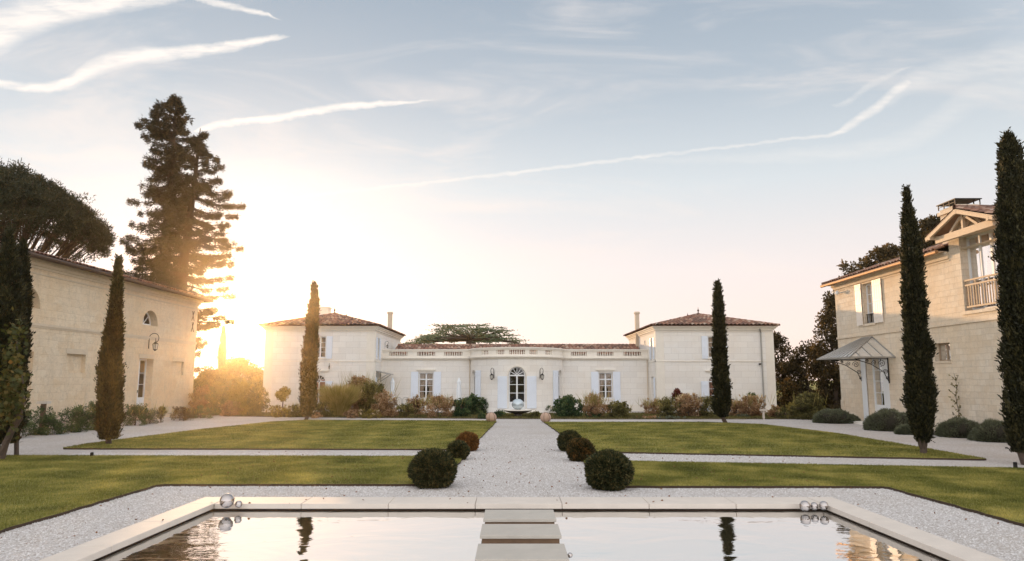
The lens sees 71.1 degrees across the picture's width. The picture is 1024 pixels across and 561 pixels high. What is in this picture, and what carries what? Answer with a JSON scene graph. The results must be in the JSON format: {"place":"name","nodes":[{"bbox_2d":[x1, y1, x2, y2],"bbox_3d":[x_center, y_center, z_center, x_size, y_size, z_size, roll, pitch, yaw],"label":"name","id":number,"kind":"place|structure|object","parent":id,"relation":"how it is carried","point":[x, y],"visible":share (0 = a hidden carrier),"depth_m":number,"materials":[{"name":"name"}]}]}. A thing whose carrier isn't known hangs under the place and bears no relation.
{"place":"outdoors","nodes":[
{"label":"outdoors","id":0,"kind":"place"},
{"bbox_2d":[0,454,461,533],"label":"lawn","id":1,"kind":"structure","parent":0,"point":[111,496],"depth_m":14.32,"materials":[{"name":"green plant"}]},
{"bbox_2d":[0,306,32,458],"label":"climbing vine","id":2,"kind":"object","parent":1,"relation":"on","point":[10,388],"visible":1,"depth_m":17.52,"materials":[{"name":"green plant"}]},
{"bbox_2d":[0,224,35,456],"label":"cypress","id":3,"kind":"object","parent":1,"relation":"on","point":[13,288],"visible":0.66,"depth_m":18.66,"materials":[{"name":"green plant"}]},
{"bbox_2d":[63,419,496,449],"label":"lawn","id":4,"kind":"structure","parent":0,"point":[366,433],"depth_m":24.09,"materials":[{"name":"green plant"}]},
{"bbox_2d":[92,253,128,443],"bbox_3d":[-12.513,2.124,22.456,0.979,6.104,1.034,0,-8,0],"label":"cypress","id":5,"kind":"object","parent":4,"relation":"on","point":[110,416],"visible":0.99,"depth_m":22.23,"materials":[{"name":"green plant"}]},
{"bbox_2d":[317,382,363,415],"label":"ornamental grass","id":6,"kind":"object","parent":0,"point":[344,397],"depth_m":38.83,"materials":[{"name":"plant"}]},
{"bbox_2d":[0,415,1023,560],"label":"gravel courtyard","id":7,"kind":"structure","parent":0,"point":[996,454],"depth_m":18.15,"materials":[{"name":"grey gravel"}]},
{"bbox_2d":[14,237,34,454],"bbox_3d":[-13.371,1.752,19.434,0.690,5.982,0.690,0,-8,0],"label":"cypress","id":8,"kind":"object","parent":7,"relation":"on","point":[23,252],"visible":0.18,"depth_m":19.63,"materials":[{"name":"green plant"}]},
{"bbox_2d":[20,408,40,436],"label":"shrub","id":9,"kind":"object","parent":7,"relation":"on","point":[25,428],"visible":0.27,"depth_m":25.08,"materials":[{"name":"green plant"}]},
{"bbox_2d":[28,406,71,434],"bbox_3d":[-17.044,5.228,26.442,1.390,1.229,1.334,5,-9,-33],"label":"shrub","id":10,"kind":"object","parent":7,"relation":"on","point":[50,421],"visible":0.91,"depth_m":26.26,"materials":[{"name":"green plant"}]},
{"bbox_2d":[54,405,91,432],"bbox_3d":[-17.032,5.416,27.698,1.521,1.258,1.074,0,-8,0],"label":"shrub","id":11,"kind":"object","parent":7,"relation":"on","point":[77,417],"visible":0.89,"depth_m":27.62,"materials":[{"name":"green plant"}]},
{"bbox_2d":[75,399,97,430],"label":"shrub","id":12,"kind":"object","parent":7,"relation":"on","point":[91,420],"visible":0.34,"depth_m":28.88,"materials":[{"name":"green plant"}]},
{"bbox_2d":[123,401,155,425],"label":"shrub","id":13,"kind":"object","parent":7,"relation":"on","point":[134,411],"visible":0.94,"depth_m":31.73,"materials":[{"name":"green plant"}]},
{"bbox_2d":[142,408,158,423],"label":"shrub","id":14,"kind":"object","parent":7,"relation":"on","point":[151,414],"visible":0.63,"depth_m":32.95,"materials":[{"name":"green plant"}]},
{"bbox_2d":[166,406,198,420],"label":"shrub","id":15,"kind":"object","parent":7,"relation":"on","point":[185,413],"visible":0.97,"depth_m":35.44,"materials":[{"name":"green plant"}]},
{"bbox_2d":[188,404,217,418],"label":"shrub","id":16,"kind":"object","parent":7,"relation":"on","point":[204,415],"visible":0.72,"depth_m":37.63,"materials":[{"name":"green plant"}]},
{"bbox_2d":[191,381,233,415],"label":"shrub","id":17,"kind":"object","parent":7,"relation":"on","point":[216,395],"visible":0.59,"depth_m":40.88,"materials":[{"name":"green plant"}]},
{"bbox_2d":[297,280,321,419],"bbox_3d":[-10.361,3.554,36.676,1.148,7.203,1.149,0,-8,0],"label":"cypress","id":18,"kind":"object","parent":7,"relation":"on","point":[307,388],"visible":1,"depth_m":36.38,"materials":[{"name":"green plant"}]},
{"bbox_2d":[239,416,520,418],"bbox_3d":[0.502,7.524,39.744,33.042,0.040,6.440,0,-8,0],"label":"lawn edge","id":19,"kind":"object","parent":7,"relation":"on","point":[376,417],"visible":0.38,"depth_m":37.87,"materials":[{"name":"metal"}]},
{"bbox_2d":[406,447,457,488],"bbox_3d":[-1.498,3.547,13.528,0.995,0.809,1.036,0,-8,0],"label":"box ball","id":20,"kind":"object","parent":7,"relation":"on","point":[432,468],"visible":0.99,"depth_m":13.25,"materials":[{"name":"green plant"}]},
{"bbox_2d":[446,439,470,459],"bbox_3d":[-1.358,4.312,18.198,0.655,0.582,0.665,0,-8,0],"label":"box ball","id":21,"kind":"object","parent":7,"relation":"on","point":[458,448],"visible":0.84,"depth_m":18.02,"materials":[{"name":"green plant"}]},
{"bbox_2d":[455,431,479,450],"bbox_3d":[-1.276,4.599,20.422,0.759,0.630,0.770,0,-8,0],"label":"box ball","id":22,"kind":"object","parent":7,"relation":"on","point":[471,440],"visible":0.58,"depth_m":20.24,"materials":[{"name":"brown plant"}]},
{"bbox_2d":[39,497,1004,560],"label":"garden pool","id":23,"kind":"structure","parent":7,"relation":"on","point":[117,540],"depth_m":10.15,"materials":[{"name":"stone"}]},
{"bbox_2d":[220,494,233,507],"bbox_3d":[-3.983,3.079,10.005,0.195,0.195,0.195,0,-8,0],"label":"steel sphere","id":24,"kind":"object","parent":23,"relation":"on","point":[226,500],"visible":1,"depth_m":9.94,"materials":[{"name":"silver metal"}]},
{"bbox_2d":[483,510,555,523],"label":"stepping slab","id":25,"kind":"structure","parent":23,"relation":"in","point":[519,517],"depth_m":9.14,"materials":[{"name":"stone"}]},
{"bbox_2d":[480,524,561,543],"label":"stepping slab","id":26,"kind":"structure","parent":23,"relation":"in","point":[520,533],"depth_m":8.13,"materials":[{"name":"stone"}]},
{"bbox_2d":[475,544,568,560],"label":"stepping slab","id":27,"kind":"structure","parent":23,"relation":"in","point":[521,552],"depth_m":7.29,"materials":[{"name":"stone"}]},
{"bbox_2d":[268,414,809,418],"bbox_3d":[0.502,7.504,39.747,33.042,0.001,6.440,0,-8,0],"label":"planting bed","id":28,"kind":"object","parent":7,"relation":"on","point":[587,418],"visible":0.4,"depth_m":36.84,"materials":[{"name":"green plant"}]},
{"bbox_2d":[218,400,243,415],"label":"shrub","id":29,"kind":"object","parent":28,"relation":"on","point":[231,408],"visible":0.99,"depth_m":39.75,"materials":[{"name":"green plant"}]},
{"bbox_2d":[222,376,262,414],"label":"shrub","id":30,"kind":"object","parent":28,"relation":"on","point":[241,389],"visible":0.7,"depth_m":40.31,"materials":[{"name":"green plant"}]},
{"bbox_2d":[237,383,270,415],"bbox_3d":[-14.331,6.706,39.957,1.731,2.094,1.217,-4,-9,25],"label":"shrub","id":31,"kind":"object","parent":28,"relation":"on","point":[258,402],"visible":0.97,"depth_m":39.75,"materials":[{"name":"green plant"}]},
{"bbox_2d":[266,405,294,417],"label":"shrub","id":32,"kind":"object","parent":28,"relation":"on","point":[275,410],"visible":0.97,"depth_m":38.62,"materials":[{"name":"green plant"}]},
{"bbox_2d":[275,386,290,413],"bbox_3d":[-12.764,6.682,39.734,0.929,1.687,0.909,0,-8,0],"label":"tree","id":33,"kind":"object","parent":28,"relation":"on","point":[282,393],"visible":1,"depth_m":39.61,"materials":[{"name":"green plant"}]},
{"bbox_2d":[280,401,315,416],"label":"shrub","id":34,"kind":"object","parent":28,"relation":"on","point":[295,409],"visible":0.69,"depth_m":38.59,"materials":[{"name":"green plant"}]},
{"bbox_2d":[313,400,335,416],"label":"shrub","id":35,"kind":"object","parent":28,"relation":"on","point":[322,407],"visible":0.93,"depth_m":38.59,"materials":[{"name":"green plant"}]},
{"bbox_2d":[332,371,382,411],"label":"shrub","id":36,"kind":"object","parent":28,"relation":"on","point":[358,380],"visible":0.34,"depth_m":41.02,"materials":[{"name":"brown plant"}]},
{"bbox_2d":[358,409,381,418],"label":"shrub","id":37,"kind":"object","parent":28,"relation":"on","point":[367,415],"visible":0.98,"depth_m":37.53,"materials":[{"name":"green plant"}]},
{"bbox_2d":[340,377,401,414],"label":"shrub","id":38,"kind":"object","parent":28,"relation":"on","point":[369,390],"visible":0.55,"depth_m":40.27,"materials":[{"name":"green plant"}]},
{"bbox_2d":[367,389,398,416],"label":"shrub","id":39,"kind":"object","parent":28,"relation":"on","point":[385,404],"visible":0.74,"depth_m":38.54,"materials":[{"name":"brown plant"}]},
{"bbox_2d":[396,402,420,416],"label":"shrub","id":40,"kind":"object","parent":28,"relation":"on","point":[407,411],"visible":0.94,"depth_m":38.02,"materials":[{"name":"green plant"}]},
{"bbox_2d":[405,394,428,414],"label":"shrub","id":41,"kind":"object","parent":28,"relation":"on","point":[416,405],"visible":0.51,"depth_m":40.36,"materials":[{"name":"brown plant"}]},
{"bbox_2d":[407,392,464,417],"bbox_3d":[-4.070,6.687,38.128,3.212,1.685,1.651,0,-8,0],"label":"shrub","id":42,"kind":"object","parent":28,"relation":"on","point":[441,403],"visible":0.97,"depth_m":37.98,"materials":[{"name":"brown plant"}]},
{"bbox_2d":[453,396,472,416],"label":"shrub","id":43,"kind":"object","parent":28,"relation":"on","point":[462,409],"visible":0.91,"depth_m":38.00,"materials":[{"name":"green plant"}]},
{"bbox_2d":[469,392,483,414],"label":"shrub","id":44,"kind":"object","parent":28,"relation":"on","point":[476,401],"visible":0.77,"depth_m":40.33,"materials":[{"name":"green plant"}]},
{"bbox_2d":[504,409,531,416],"bbox_3d":[0.314,7.165,38.581,1.540,0.411,1.540,0,-8,0],"label":"dish fountain","id":45,"kind":"object","parent":28,"relation":"on","point":[520,412],"visible":0.88,"depth_m":38.21,"materials":[{"name":"white stone"}]},
{"bbox_2d":[553,394,583,416],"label":"shrub","id":46,"kind":"object","parent":28,"relation":"on","point":[565,406],"visible":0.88,"depth_m":37.93,"materials":[{"name":"green plant"}]},
{"bbox_2d":[572,389,619,416],"bbox_3d":[4.423,6.581,37.805,2.501,1.817,1.430,2,-8,-12],"label":"shrub","id":47,"kind":"object","parent":28,"relation":"on","point":[594,404],"visible":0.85,"depth_m":37.51,"materials":[{"name":"brown plant"}]},
{"bbox_2d":[607,400,632,417],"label":"shrub","id":48,"kind":"object","parent":28,"relation":"on","point":[620,409],"visible":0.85,"depth_m":37.44,"materials":[{"name":"green plant"}]},
{"bbox_2d":[638,397,663,413],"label":"shrub","id":49,"kind":"object","parent":28,"relation":"on","point":[651,406],"visible":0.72,"depth_m":41.00,"materials":[{"name":"brown plant"}]},
{"bbox_2d":[650,394,684,416],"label":"shrub","id":50,"kind":"object","parent":28,"relation":"on","point":[667,405],"visible":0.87,"depth_m":37.99,"materials":[{"name":"green plant"}]},
{"bbox_2d":[673,390,707,416],"bbox_3d":[9.486,6.647,38.209,2.045,1.731,1.378,0,-8,0],"label":"shrub","id":51,"kind":"object","parent":28,"relation":"on","point":[689,405],"visible":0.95,"depth_m":37.99,"materials":[{"name":"brown plant"}]},
{"bbox_2d":[697,393,713,416],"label":"shrub","id":52,"kind":"object","parent":28,"relation":"on","point":[707,401],"visible":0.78,"depth_m":37.99,"materials":[{"name":"green plant"}]},
{"bbox_2d":[729,398,745,415],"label":"shrub","id":53,"kind":"object","parent":28,"relation":"on","point":[734,407],"visible":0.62,"depth_m":39.18,"materials":[{"name":"plant"}]},
{"bbox_2d":[734,392,774,415],"bbox_3d":[13.004,6.762,38.614,1.946,1.725,1.770,3,-9,-23],"label":"shrub","id":54,"kind":"object","parent":28,"relation":"on","point":[750,408],"visible":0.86,"depth_m":38.51,"materials":[{"name":"brown plant"}]},
{"bbox_2d":[774,407,795,418],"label":"shrub","id":55,"kind":"object","parent":28,"relation":"on","point":[783,414],"visible":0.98,"depth_m":37.00,"materials":[{"name":"green plant"}]},
{"bbox_2d":[556,429,581,451],"bbox_3d":[1.654,4.554,20.310,0.819,0.680,0.818,0,-8,0],"label":"box ball","id":56,"kind":"object","parent":7,"relation":"on","point":[564,438],"visible":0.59,"depth_m":20.13,"materials":[{"name":"green plant"}]},
{"bbox_2d":[566,437,596,461],"bbox_3d":[1.713,4.236,17.887,0.823,0.648,0.777,0,-8,0],"label":"box ball","id":57,"kind":"object","parent":7,"relation":"on","point":[578,449],"visible":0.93,"depth_m":17.67,"materials":[{"name":"green plant"}]},
{"bbox_2d":[583,448,635,490],"bbox_3d":[1.801,3.518,13.279,0.980,0.804,0.956,0,-8,0],"label":"box ball","id":58,"kind":"object","parent":7,"relation":"on","point":[609,469],"visible":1,"depth_m":12.99,"materials":[{"name":"green plant"}]},
{"bbox_2d":[710,278,733,422],"bbox_3d":[9.819,3.317,33.896,1.158,6.933,1.111,0,-8,0],"label":"cypress","id":59,"kind":"object","parent":7,"relation":"on","point":[721,404],"visible":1,"depth_m":33.59,"materials":[{"name":"green plant"}]},
{"bbox_2d":[790,388,827,419],"bbox_3d":[15.352,6.428,36.620,2.316,1.927,1.625,0,-8,0],"label":"shrub","id":60,"kind":"object","parent":7,"relation":"on","point":[809,405],"visible":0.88,"depth_m":36.44,"materials":[{"name":"green plant"}]},
{"bbox_2d":[812,408,855,423],"bbox_3d":[15.105,6.410,33.645,2.029,0.918,1.830,0,-8,0],"label":"lavender mound","id":61,"kind":"object","parent":7,"relation":"on","point":[833,416],"visible":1,"depth_m":33.16,"materials":[{"name":"green plant"}]},
{"bbox_2d":[863,407,908,430],"bbox_3d":[15.109,5.651,28.643,2.061,1.163,1.844,0,-8,0],"label":"lavender mound","id":62,"kind":"object","parent":7,"relation":"on","point":[885,419],"visible":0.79,"depth_m":28.28,"materials":[{"name":"green plant"}]},
{"bbox_2d":[893,424,912,434],"bbox_3d":[14.580,5.539,26.576,0.869,0.512,0.795,0,-8,0],"label":"lavender mound","id":63,"kind":"object","parent":7,"relation":"on","point":[901,429],"visible":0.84,"depth_m":26.39,"materials":[{"name":"green plant"}]},
{"bbox_2d":[948,375,961,417],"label":"climbing plant","id":64,"kind":"object","parent":7,"relation":"on","point":[959,406],"visible":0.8,"depth_m":26.76,"materials":[{"name":"green plant"}]},
{"bbox_2d":[934,416,978,437],"bbox_3d":[15.841,5.235,25.331,1.651,0.951,1.514,0,-8,0],"label":"lavender mound","id":65,"kind":"object","parent":7,"relation":"on","point":[957,427],"visible":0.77,"depth_m":25.05,"materials":[{"name":"green plant"}]},
{"bbox_2d":[966,417,1007,442],"bbox_3d":[16.017,4.997,23.627,1.694,0.971,1.539,0,-8,0],"label":"lavender mound","id":66,"kind":"object","parent":7,"relation":"on","point":[988,430],"visible":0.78,"depth_m":23.34,"materials":[{"name":"green plant"}]},
{"bbox_2d":[988,127,1023,464],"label":"cypress","id":67,"kind":"object","parent":7,"relation":"on","point":[1008,255],"visible":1,"depth_m":17.49,"materials":[{"name":"green plant"}]},
{"bbox_2d":[194,381,829,412],"bbox_3d":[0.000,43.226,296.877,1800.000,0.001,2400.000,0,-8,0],"label":"ground","id":68,"kind":"structure","parent":0,"point":[814,386],"depth_m":150.68,"materials":[{"name":"green plant"}]},
{"bbox_2d":[0,158,117,262],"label":"stone pine","id":69,"kind":"object","parent":68,"relation":"on","point":[31,203],"visible":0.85,"depth_m":49.63,"materials":[{"name":"green plant"}]},
{"bbox_2d":[0,241,213,431],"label":"stone barn","id":70,"kind":"structure","parent":68,"relation":"on","point":[70,307],"depth_m":32.34,"materials":[{"name":"stone"}]},
{"bbox_2d":[136,359,146,407],"bbox_3d":[-19.343,5.428,36.677,0.435,3.070,1.690,0,-8,0],"label":"door","id":71,"kind":"structure","parent":70,"relation":"in","point":[142,362],"depth_m":37.45,"materials":[{"name":"white paint"}]},
{"bbox_2d":[119,94,197,350],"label":"sequoia","id":72,"kind":"object","parent":68,"relation":"on","point":[174,107],"visible":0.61,"depth_m":60.80,"materials":[{"name":"green plant"}]},
{"bbox_2d":[150,128,246,372],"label":"sequoia","id":73,"kind":"object","parent":68,"relation":"on","point":[193,189],"visible":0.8,"depth_m":58.46,"materials":[{"name":"green plant"}]},
{"bbox_2d":[188,384,212,414],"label":"shrub","id":74,"kind":"object","parent":68,"relation":"on","point":[200,393],"visible":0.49,"depth_m":41.56,"materials":[{"name":"grey plant"}]},
{"bbox_2d":[192,364,227,403],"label":"leafy tree","id":75,"kind":"object","parent":68,"relation":"on","point":[208,376],"visible":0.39,"depth_m":60.98,"materials":[{"name":"green plant"}]},
{"bbox_2d":[217,325,226,369],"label":"cypress","id":76,"kind":"object","parent":68,"relation":"on","point":[222,354],"visible":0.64,"depth_m":79.44,"materials":[{"name":"yellow plant"}]},
{"bbox_2d":[214,355,263,386],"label":"leafy tree","id":77,"kind":"object","parent":68,"relation":"on","point":[235,368],"visible":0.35,"depth_m":64.83,"materials":[{"name":"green plant"}]},
{"bbox_2d":[400,323,528,343],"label":"flat cedar","id":78,"kind":"object","parent":68,"relation":"on","point":[474,336],"visible":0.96,"depth_m":61.06,"materials":[{"name":"green plant"}]},
{"bbox_2d":[258,307,779,412],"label":"country house","id":79,"kind":"structure","parent":68,"relation":"on","point":[660,359],"depth_m":44.04,"materials":[{"name":"stone"}]},
{"bbox_2d":[317,337,325,357],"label":"window","id":80,"kind":"structure","parent":79,"relation":"in","point":[322,349],"depth_m":44.18,"materials":[{"name":"white glass"}]},
{"bbox_2d":[419,373,432,398],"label":"window","id":81,"kind":"structure","parent":79,"relation":"in","point":[425,379],"depth_m":46.52,"materials":[{"name":"white paint"}]},
{"bbox_2d":[509,367,524,408],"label":"door","id":82,"kind":"structure","parent":79,"relation":"in","point":[516,374],"depth_m":43.77,"materials":[{"name":"white paint"}]},
{"bbox_2d":[599,373,612,398],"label":"window","id":83,"kind":"structure","parent":79,"relation":"in","point":[605,379],"depth_m":46.52,"materials":[{"name":"white paint"}]},
{"bbox_2d":[773,331,809,407],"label":"leafy tree","id":84,"kind":"object","parent":68,"relation":"on","point":[783,351],"visible":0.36,"depth_m":51.46,"materials":[{"name":"green plant"}]},
{"bbox_2d":[778,339,832,408],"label":"leafy tree","id":85,"kind":"object","parent":68,"relation":"on","point":[792,364],"visible":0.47,"depth_m":49.50,"materials":[{"name":"green plant"}]},
{"bbox_2d":[802,290,840,409],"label":"leafy tree","id":86,"kind":"object","parent":68,"relation":"on","point":[817,369],"visible":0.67,"depth_m":46.54,"materials":[{"name":"green plant"}]},
{"bbox_2d":[845,242,899,273],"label":"leafy tree","id":87,"kind":"object","parent":68,"relation":"on","point":[884,253],"visible":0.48,"depth_m":47.32,"materials":[{"name":"green plant"}]},
{"bbox_2d":[817,198,1008,430],"bbox_3d":[20.905,0.881,25.606,12.410,9.294,23.768,0,-8,0],"label":"stone gatehouse","id":88,"kind":"object","parent":68,"relation":"on","point":[962,295],"visible":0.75,"depth_m":27.89,"materials":[{"name":"stone"}]},
{"bbox_2d":[866,283,873,322],"bbox_3d":[16.927,1.069,33.607,0.066,1.880,0.970,0,-8,0],"label":"window","id":89,"kind":"structure","parent":88,"relation":"in","point":[869,297],"depth_m":33.91,"materials":[{"name":"grey glass"}]},
{"bbox_2d":[872,359,885,412],"bbox_3d":[17.020,5.018,33.145,0.060,2.930,1.000,0,-8,0],"label":"door","id":90,"kind":"structure","parent":88,"relation":"in","point":[878,378],"depth_m":33.25,"materials":[{"name":"white paint"}]},
{"bbox_2d":[882,359,890,409],"bbox_3d":[17.015,4.891,32.191,0.090,2.920,0.915,0,-8,0],"label":"door leaf","id":91,"kind":"structure","parent":88,"relation":"in","point":[886,384],"depth_m":32.44,"materials":[{"name":"white paint"}]},
{"bbox_2d":[938,343,950,360],"bbox_3d":[16.957,2.785,27.857,0.066,0.700,1.050,0,-8,0],"label":"window","id":92,"kind":"structure","parent":88,"relation":"in","point":[944,348],"depth_m":28.08,"materials":[{"name":"grey glass"}]},
{"bbox_2d":[966,229,999,309],"bbox_3d":[17.037,-0.372,25.619,0.066,2.780,2.050,0,-8,0],"label":"french window","id":93,"kind":"structure","parent":88,"relation":"in","point":[979,263],"depth_m":25.93,"materials":[{"name":"white glass"}]},
{"bbox_2d":[918,214,940,248],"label":"leafy tree","id":94,"kind":"object","parent":68,"relation":"on","point":[930,223],"visible":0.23,"depth_m":46.49,"materials":[{"name":"green plant"}]},
{"bbox_2d":[0,0,1023,380],"label":"sky","id":95,"kind":"structure","parent":0,"point":[544,171],"materials":[{"name":"blue"}]},
{"bbox_2d":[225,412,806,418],"bbox_3d":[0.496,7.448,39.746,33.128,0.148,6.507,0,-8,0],"label":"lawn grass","id":96,"kind":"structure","parent":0,"point":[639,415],"depth_m":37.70,"materials":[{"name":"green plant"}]},
{"bbox_2d":[94,510,947,560],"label":"pool water","id":97,"kind":"structure","parent":0,"point":[454,535],"depth_m":8.41,"materials":[{"name":"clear liquid"}]},
{"bbox_2d":[544,421,985,460],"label":"lawn","id":98,"kind":"structure","parent":0,"point":[730,452],"depth_m":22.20,"materials":[{"name":"green plant"}]},
{"bbox_2d":[898,184,940,452],"bbox_3d":[11.152,0.995,19.784,0.987,7.580,0.962,0,-8,0],"label":"cypress","id":99,"kind":"object","parent":98,"relation":"on","point":[921,393],"visible":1,"depth_m":19.58,"materials":[{"name":"green plant"}]},
{"bbox_2d":[583,460,1023,526],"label":"lawn","id":100,"kind":"structure","parent":0,"point":[856,485],"depth_m":13.77,"materials":[{"name":"green plant"}]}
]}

